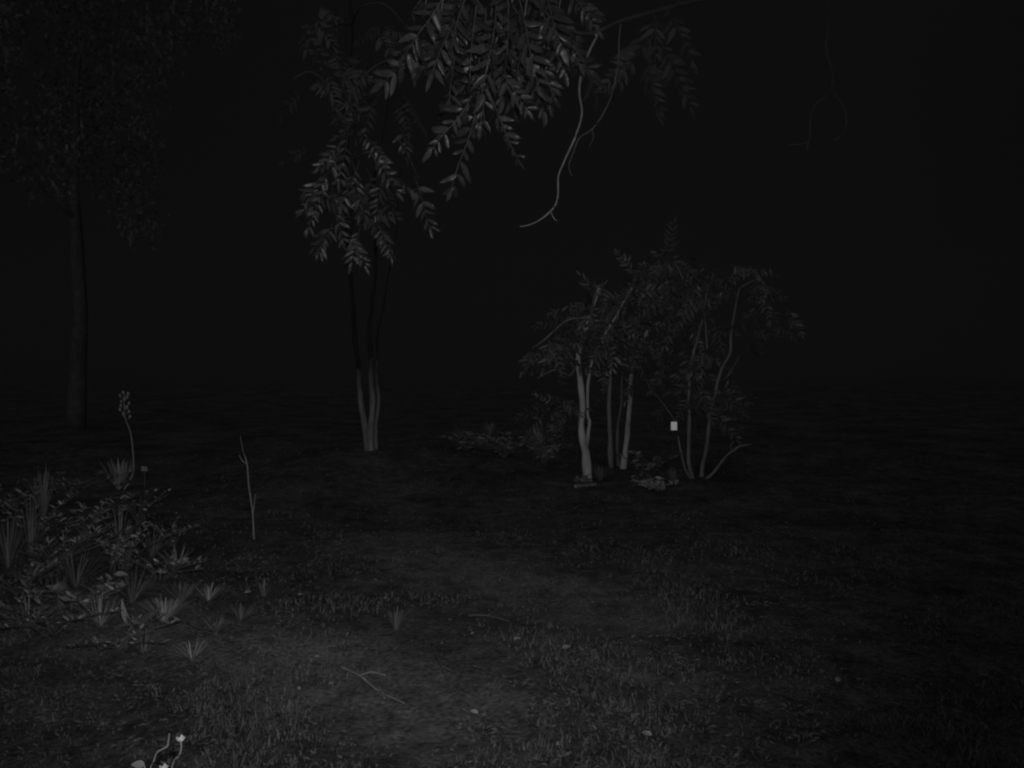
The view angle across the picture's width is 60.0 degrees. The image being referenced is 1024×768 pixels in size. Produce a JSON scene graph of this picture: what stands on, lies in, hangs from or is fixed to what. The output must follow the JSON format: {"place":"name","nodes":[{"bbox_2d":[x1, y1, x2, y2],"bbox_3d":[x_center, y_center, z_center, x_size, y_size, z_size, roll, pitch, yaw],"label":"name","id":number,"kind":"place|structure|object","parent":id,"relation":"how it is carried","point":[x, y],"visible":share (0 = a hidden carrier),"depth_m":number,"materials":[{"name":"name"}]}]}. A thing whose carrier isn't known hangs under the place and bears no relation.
{"place":"outdoors","nodes":[
{"label":"outdoors","id":0,"kind":"place"},
{"bbox_2d":[443,427,472,439],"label":"shrub","id":1,"kind":"object","parent":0,"point":[461,434],"visible":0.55,"depth_m":14.57,"materials":[{"name":"plant"}]},
{"bbox_2d":[466,421,512,439],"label":"shrub","id":2,"kind":"object","parent":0,"point":[491,430],"visible":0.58,"depth_m":14.11,"materials":[{"name":"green plant"}]},
{"bbox_2d":[0,377,1023,767],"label":"ground","id":3,"kind":"structure","parent":0,"point":[828,423],"depth_m":7.06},
{"bbox_2d":[0,512,31,567],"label":"grass tuft","id":4,"kind":"object","parent":3,"relation":"on","point":[8,562],"visible":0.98,"depth_m":5.99,"materials":[{"name":"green plant"}]},
{"bbox_2d":[18,493,47,561],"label":"grass tuft","id":5,"kind":"object","parent":3,"relation":"on","point":[31,533],"visible":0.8,"depth_m":6.29,"materials":[{"name":"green plant"}]},
{"bbox_2d":[0,603,67,631],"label":"grass tuft","id":6,"kind":"object","parent":3,"relation":"on","point":[24,628],"visible":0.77,"depth_m":4.90,"materials":[{"name":"plant"}]},
{"bbox_2d":[0,536,70,595],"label":"shrub","id":7,"kind":"object","parent":3,"relation":"on","point":[27,581],"visible":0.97,"depth_m":5.38,"materials":[{"name":"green plant"}]},
{"bbox_2d":[0,477,73,511],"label":"shrub","id":8,"kind":"object","parent":3,"relation":"on","point":[26,493],"visible":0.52,"depth_m":8.20,"materials":[{"name":"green plant"}]},
{"bbox_2d":[0,485,78,542],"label":"shrub","id":9,"kind":"object","parent":3,"relation":"on","point":[19,516],"visible":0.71,"depth_m":6.89,"materials":[{"name":"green plant"}]},
{"bbox_2d":[21,468,63,517],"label":"grass tuft","id":10,"kind":"object","parent":3,"relation":"on","point":[43,497],"visible":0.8,"depth_m":7.91,"materials":[{"name":"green plant"}]},
{"bbox_2d":[50,577,66,604],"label":"grass tuft","id":11,"kind":"object","parent":3,"relation":"on","point":[60,595],"visible":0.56,"depth_m":5.29,"materials":[{"name":"plant"}]},
{"bbox_2d":[0,588,123,636],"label":"shrub","id":12,"kind":"object","parent":3,"relation":"on","point":[38,628],"visible":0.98,"depth_m":4.86,"materials":[{"name":"grey plant"}]},
{"bbox_2d":[60,530,77,563],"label":"flower sprig","id":13,"kind":"object","parent":3,"relation":"on","point":[61,538],"visible":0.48,"depth_m":6.29,"materials":[{"name":"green plant"}]},
{"bbox_2d":[19,521,122,567],"bbox_3d":[-3.033,1.133,6.152,0.614,0.328,0.670,0,0,-19],"label":"shrub","id":14,"kind":"object","parent":3,"relation":"on","point":[74,546],"visible":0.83,"depth_m":6.17,"materials":[{"name":"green plant"}]},
{"bbox_2d":[46,548,104,587],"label":"grass tuft","id":15,"kind":"object","parent":3,"relation":"on","point":[78,581],"visible":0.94,"depth_m":5.68,"materials":[{"name":"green plant"}]},
{"bbox_2d":[18,468,134,501],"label":"shrub","id":16,"kind":"object","parent":3,"relation":"on","point":[73,488],"visible":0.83,"depth_m":9.22,"materials":[{"name":"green plant"}]},
{"bbox_2d":[24,573,129,610],"bbox_3d":[-2.573,1.273,5.270,0.578,0.249,0.394,0,0,-18],"label":"shrub","id":17,"kind":"object","parent":3,"relation":"on","point":[106,590],"visible":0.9,"depth_m":5.26,"materials":[{"name":"grey plant"}]},
{"bbox_2d":[36,490,140,533],"bbox_3d":[-3.432,1.088,7.288,0.638,0.367,0.769,0,0,0],"label":"shrub","id":18,"kind":"object","parent":3,"relation":"on","point":[96,515],"visible":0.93,"depth_m":7.33,"materials":[{"name":"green plant"}]},
{"bbox_2d":[57,591,142,627],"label":"grass tuft","id":19,"kind":"object","parent":3,"relation":"on","point":[99,622],"visible":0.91,"depth_m":5.08,"materials":[{"name":"plant"}]},
{"bbox_2d":[102,541,125,570],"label":"flower sprig","id":20,"kind":"object","parent":3,"relation":"on","point":[111,558],"visible":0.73,"depth_m":6.19,"materials":[{"name":"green plant"}]},
{"bbox_2d":[97,391,135,489],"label":"yucca plant","id":21,"kind":"object","parent":3,"relation":"on","point":[117,480],"visible":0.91,"depth_m":10.38,"materials":[{"name":"plant"}]},
{"bbox_2d":[107,543,126,578],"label":"flower sprig","id":22,"kind":"object","parent":3,"relation":"on","point":[118,573],"visible":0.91,"depth_m":6.01,"materials":[{"name":"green plant"}]},
{"bbox_2d":[94,508,141,547],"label":"grass tuft","id":23,"kind":"object","parent":3,"relation":"on","point":[117,537],"visible":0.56,"depth_m":7.02,"materials":[{"name":"plant"}]},
{"bbox_2d":[0,0,242,428],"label":"tree","id":24,"kind":"object","parent":3,"relation":"on","point":[76,412],"visible":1,"depth_m":18.89,"materials":[{"name":"plant"}]},
{"bbox_2d":[66,612,182,651],"bbox_3d":[-1.989,1.365,4.716,0.482,0.184,0.664,0,0,0],"label":"shrub","id":25,"kind":"object","parent":3,"relation":"on","point":[104,643],"visible":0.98,"depth_m":4.70,"materials":[{"name":"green plant"}]},
{"bbox_2d":[78,521,182,568],"bbox_3d":[-2.757,1.169,6.389,0.543,0.360,0.561,0,0,43],"label":"shrub","id":26,"kind":"object","parent":3,"relation":"on","point":[122,562],"visible":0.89,"depth_m":6.33,"materials":[{"name":"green plant"}]},
{"bbox_2d":[83,566,190,602],"bbox_3d":[-2.353,1.235,5.515,0.707,0.251,0.572,0,0,28],"label":"grass tuft","id":27,"kind":"object","parent":3,"relation":"on","point":[134,597],"visible":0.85,"depth_m":5.50,"materials":[{"name":"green plant"}]},
{"bbox_2d":[116,600,163,630],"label":"broad blade plant","id":28,"kind":"object","parent":3,"relation":"on","point":[128,618],"visible":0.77,"depth_m":5.04,"materials":[{"name":"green plant"}]},
{"bbox_2d":[110,487,170,523],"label":"shrub","id":29,"kind":"object","parent":3,"relation":"on","point":[140,515],"visible":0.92,"depth_m":7.77,"materials":[{"name":"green plant"}]},
{"bbox_2d":[141,466,147,487],"bbox_3d":[-4.394,1.128,10.599,0.076,0.289,0.009,0,0,0],"label":"marker stake","id":30,"kind":"object","parent":3,"relation":"on","point":[144,468],"visible":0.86,"depth_m":10.59,"materials":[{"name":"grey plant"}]},
{"bbox_2d":[115,628,176,657],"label":"grass tuft","id":31,"kind":"object","parent":3,"relation":"on","point":[139,647],"visible":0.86,"depth_m":4.72,"materials":[{"name":"plant"}]},
{"bbox_2d":[116,527,184,557],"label":"plant","id":32,"kind":"object","parent":3,"relation":"on","point":[153,552],"visible":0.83,"depth_m":6.82,"materials":[{"name":"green plant"}]},
{"bbox_2d":[150,733,169,767],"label":"wildflower","id":33,"kind":"object","parent":3,"relation":"on","point":[161,750],"visible":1,"depth_m":2.70,"materials":[{"name":"plant"}]},
{"bbox_2d":[159,763,168,767],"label":"wildflower","id":34,"kind":"object","parent":3,"relation":"on","point":[165,765],"visible":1,"depth_m":2.70,"materials":[{"name":"white plant"}]},
{"bbox_2d":[126,549,207,579],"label":"shrub","id":35,"kind":"object","parent":3,"relation":"on","point":[176,563],"visible":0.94,"depth_m":6.09,"materials":[{"name":"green plant"}]},
{"bbox_2d":[134,593,200,621],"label":"grass tuft","id":36,"kind":"object","parent":3,"relation":"on","point":[169,615],"visible":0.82,"depth_m":5.22,"materials":[{"name":"plant"}]},
{"bbox_2d":[142,515,198,546],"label":"shrub","id":37,"kind":"object","parent":3,"relation":"on","point":[171,541],"visible":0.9,"depth_m":7.19,"materials":[{"name":"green plant"}]},
{"bbox_2d":[130,542,213,571],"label":"grass tuft","id":38,"kind":"object","parent":3,"relation":"on","point":[175,554],"visible":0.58,"depth_m":6.43,"materials":[{"name":"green plant"}]},
{"bbox_2d":[171,734,184,767],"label":"wildflower","id":39,"kind":"object","parent":3,"relation":"on","point":[181,738],"visible":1,"depth_m":2.70,"materials":[{"name":"white plant"}]},
{"bbox_2d":[158,582,209,602],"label":"grass tuft","id":40,"kind":"object","parent":3,"relation":"on","point":[183,593],"visible":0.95,"depth_m":5.62,"materials":[{"name":"plant"}]},
{"bbox_2d":[164,639,221,659],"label":"grass tuft","id":41,"kind":"object","parent":3,"relation":"on","point":[188,655],"visible":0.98,"depth_m":4.60,"materials":[{"name":"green plant"}]},
{"bbox_2d":[190,582,236,600],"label":"grass tuft","id":42,"kind":"object","parent":3,"relation":"on","point":[207,597],"visible":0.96,"depth_m":5.72,"materials":[{"name":"plant"}]},
{"bbox_2d":[192,615,243,633],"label":"grass tuft","id":43,"kind":"object","parent":3,"relation":"on","point":[219,629],"visible":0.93,"depth_m":5.02,"materials":[{"name":"plant"}]},
{"bbox_2d":[220,603,265,620],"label":"grass tuft","id":44,"kind":"object","parent":3,"relation":"on","point":[241,617],"visible":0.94,"depth_m":5.21,"materials":[{"name":"plant"}]},
{"bbox_2d":[239,436,255,538],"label":"dead stalk","id":45,"kind":"object","parent":3,"relation":"on","point":[252,508],"visible":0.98,"depth_m":7.60,"materials":[{"name":"grey plant"}]},
{"bbox_2d":[254,578,272,596],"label":"grass tuft","id":46,"kind":"object","parent":3,"relation":"on","point":[261,594],"visible":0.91,"depth_m":5.78,"materials":[{"name":"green plant"}]},
{"bbox_2d":[277,0,440,450],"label":"tree","id":47,"kind":"object","parent":3,"relation":"on","point":[370,438],"visible":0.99,"depth_m":9.39,"materials":[{"name":"grey plant"}]},
{"bbox_2d":[339,665,404,703],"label":"fallen branch","id":48,"kind":"object","parent":3,"relation":"on","point":[360,676],"visible":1,"depth_m":4.31,"materials":[{"name":"wood"}]},
{"bbox_2d":[382,607,411,629],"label":"grass tuft","id":49,"kind":"object","parent":3,"relation":"on","point":[396,622],"visible":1,"depth_m":5.04,"materials":[{"name":"plant"}]},
{"bbox_2d":[431,643,451,686],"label":"fallen branch","id":50,"kind":"object","parent":3,"relation":"on","point":[438,659],"visible":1,"depth_m":4.39,"materials":[{"name":"wood"}]},
{"bbox_2d":[441,431,490,449],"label":"shrub","id":51,"kind":"object","parent":3,"relation":"on","point":[470,442],"visible":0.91,"depth_m":13.02,"materials":[{"name":"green plant"}]},
{"bbox_2d":[0,524,945,767],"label":"ground cover","id":52,"kind":"object","parent":3,"relation":"on","point":[593,727],"visible":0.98,"depth_m":4.03,"materials":[{"name":"grey plant"}]},
{"bbox_2d":[467,607,509,621],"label":"fallen branch","id":53,"kind":"object","parent":3,"relation":"on","point":[476,615],"visible":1,"depth_m":5.37,"materials":[{"name":"wood"}]},
{"bbox_2d":[474,431,532,456],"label":"shrub","id":54,"kind":"object","parent":3,"relation":"on","point":[500,449],"visible":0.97,"depth_m":12.72,"materials":[{"name":"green plant"}]},
{"bbox_2d":[0,440,1023,767],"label":"leaf litter","id":55,"kind":"object","parent":3,"relation":"on","point":[540,620],"visible":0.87,"depth_m":5.02,"materials":[{"name":"plant"}]},
{"bbox_2d":[522,425,549,447],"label":"grass tuft","id":56,"kind":"object","parent":3,"relation":"on","point":[539,434],"visible":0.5,"depth_m":13.55,"materials":[{"name":"plant"}]},
{"bbox_2d":[370,0,709,200],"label":"tree","id":57,"kind":"object","parent":3,"relation":"on","point":[451,30],"visible":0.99,"depth_m":4.99,"materials":[{"name":"grey plant"}]},
{"bbox_2d":[520,33,598,226],"bbox_3d":[0.284,-1.501,5.200,0.479,1.160,0.081,0,0,0],"label":"hanging twig","id":58,"kind":"object","parent":57,"relation":"hanging from","point":[579,84],"visible":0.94,"depth_m":5.21,"materials":[{"name":"wood"}]},
{"bbox_2d":[568,24,621,174],"bbox_3d":[0.491,-1.683,5.249,0.315,0.898,0.070,0,0,0],"label":"hanging twig","id":59,"kind":"object","parent":57,"relation":"hanging from","point":[608,101],"visible":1,"depth_m":5.26,"materials":[{"name":"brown plant"}]},
{"bbox_2d":[789,0,846,149],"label":"hanging twig","id":60,"kind":"object","parent":57,"relation":"hanging from","point":[829,63],"visible":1,"depth_m":6.01,"materials":[{"name":"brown plant"}]},
{"bbox_2d":[519,434,571,463],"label":"shrub","id":61,"kind":"object","parent":3,"relation":"on","point":[544,455],"visible":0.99,"depth_m":12.30,"materials":[{"name":"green plant"}]},
{"bbox_2d":[532,406,562,460],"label":"shrub","id":62,"kind":"object","parent":3,"relation":"on","point":[550,440],"visible":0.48,"depth_m":12.52,"materials":[{"name":"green plant"}]},
{"bbox_2d":[574,474,591,483],"bbox_3d":[0.868,1.199,10.889,0.238,0.166,0.381,0,0,0],"label":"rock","id":63,"kind":"object","parent":3,"relation":"on","point":[584,479],"visible":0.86,"depth_m":10.84,"materials":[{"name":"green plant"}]},
{"bbox_2d":[573,483,596,487],"bbox_3d":[0.893,1.244,10.822,0.367,0.064,0.061,0,0,-40],"label":"root log","id":64,"kind":"object","parent":3,"relation":"on","point":[583,485],"visible":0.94,"depth_m":10.79,"materials":[{"name":"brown wood"}]},
{"bbox_2d":[511,270,676,478],"bbox_3d":[1.030,-0.047,11.268,2.111,2.614,2.106,0,0,0],"label":"tree","id":65,"kind":"object","parent":3,"relation":"on","point":[572,352],"visible":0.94,"depth_m":11.04,"materials":[{"name":"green plant"}]},
{"bbox_2d":[579,465,614,480],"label":"grass tuft","id":66,"kind":"object","parent":3,"relation":"on","point":[598,476],"visible":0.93,"depth_m":11.16,"materials":[{"name":"plant"}]},
{"bbox_2d":[616,450,681,479],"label":"shrub","id":67,"kind":"object","parent":3,"relation":"on","point":[650,465],"visible":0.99,"depth_m":11.19,"materials":[{"name":"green plant"}]},
{"bbox_2d":[573,216,736,468],"bbox_3d":[1.768,-0.496,11.872,2.035,3.456,2.157,0,0,0],"label":"tree","id":68,"kind":"object","parent":3,"relation":"on","point":[669,295],"visible":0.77,"depth_m":11.64,"materials":[{"name":"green plant"}]},
{"bbox_2d":[671,418,676,429],"bbox_3d":[1.973,0.481,10.800,0.072,0.164,0.011,0,0,10],"label":"hanging tag","id":69,"kind":"object","parent":68,"relation":"hanging from","point":[673,425],"visible":1,"depth_m":10.80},
{"bbox_2d":[631,475,681,491],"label":"shrub","id":70,"kind":"object","parent":3,"relation":"on","point":[655,486],"visible":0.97,"depth_m":10.56,"materials":[{"name":"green plant"}]},
{"bbox_2d":[653,467,688,482],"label":"grass tuft","id":71,"kind":"object","parent":3,"relation":"on","point":[671,476],"visible":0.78,"depth_m":10.99,"materials":[{"name":"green plant"}]},
{"bbox_2d":[626,246,806,478],"bbox_3d":[2.614,-0.306,11.480,2.193,3.192,2.439,0,0,14],"label":"tree","id":72,"kind":"object","parent":3,"relation":"on","point":[705,399],"visible":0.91,"depth_m":11.29,"materials":[{"name":"grey plant"}]},
{"bbox_2d":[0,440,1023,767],"bbox_3d":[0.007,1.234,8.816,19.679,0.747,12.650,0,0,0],"label":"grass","id":73,"kind":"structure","parent":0,"point":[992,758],"depth_m":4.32,"materials":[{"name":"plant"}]},
{"bbox_2d":[0,0,1023,376],"label":"sky","id":74,"kind":"structure","parent":0,"point":[896,241],"materials":[{"name":"black"}]}
]}

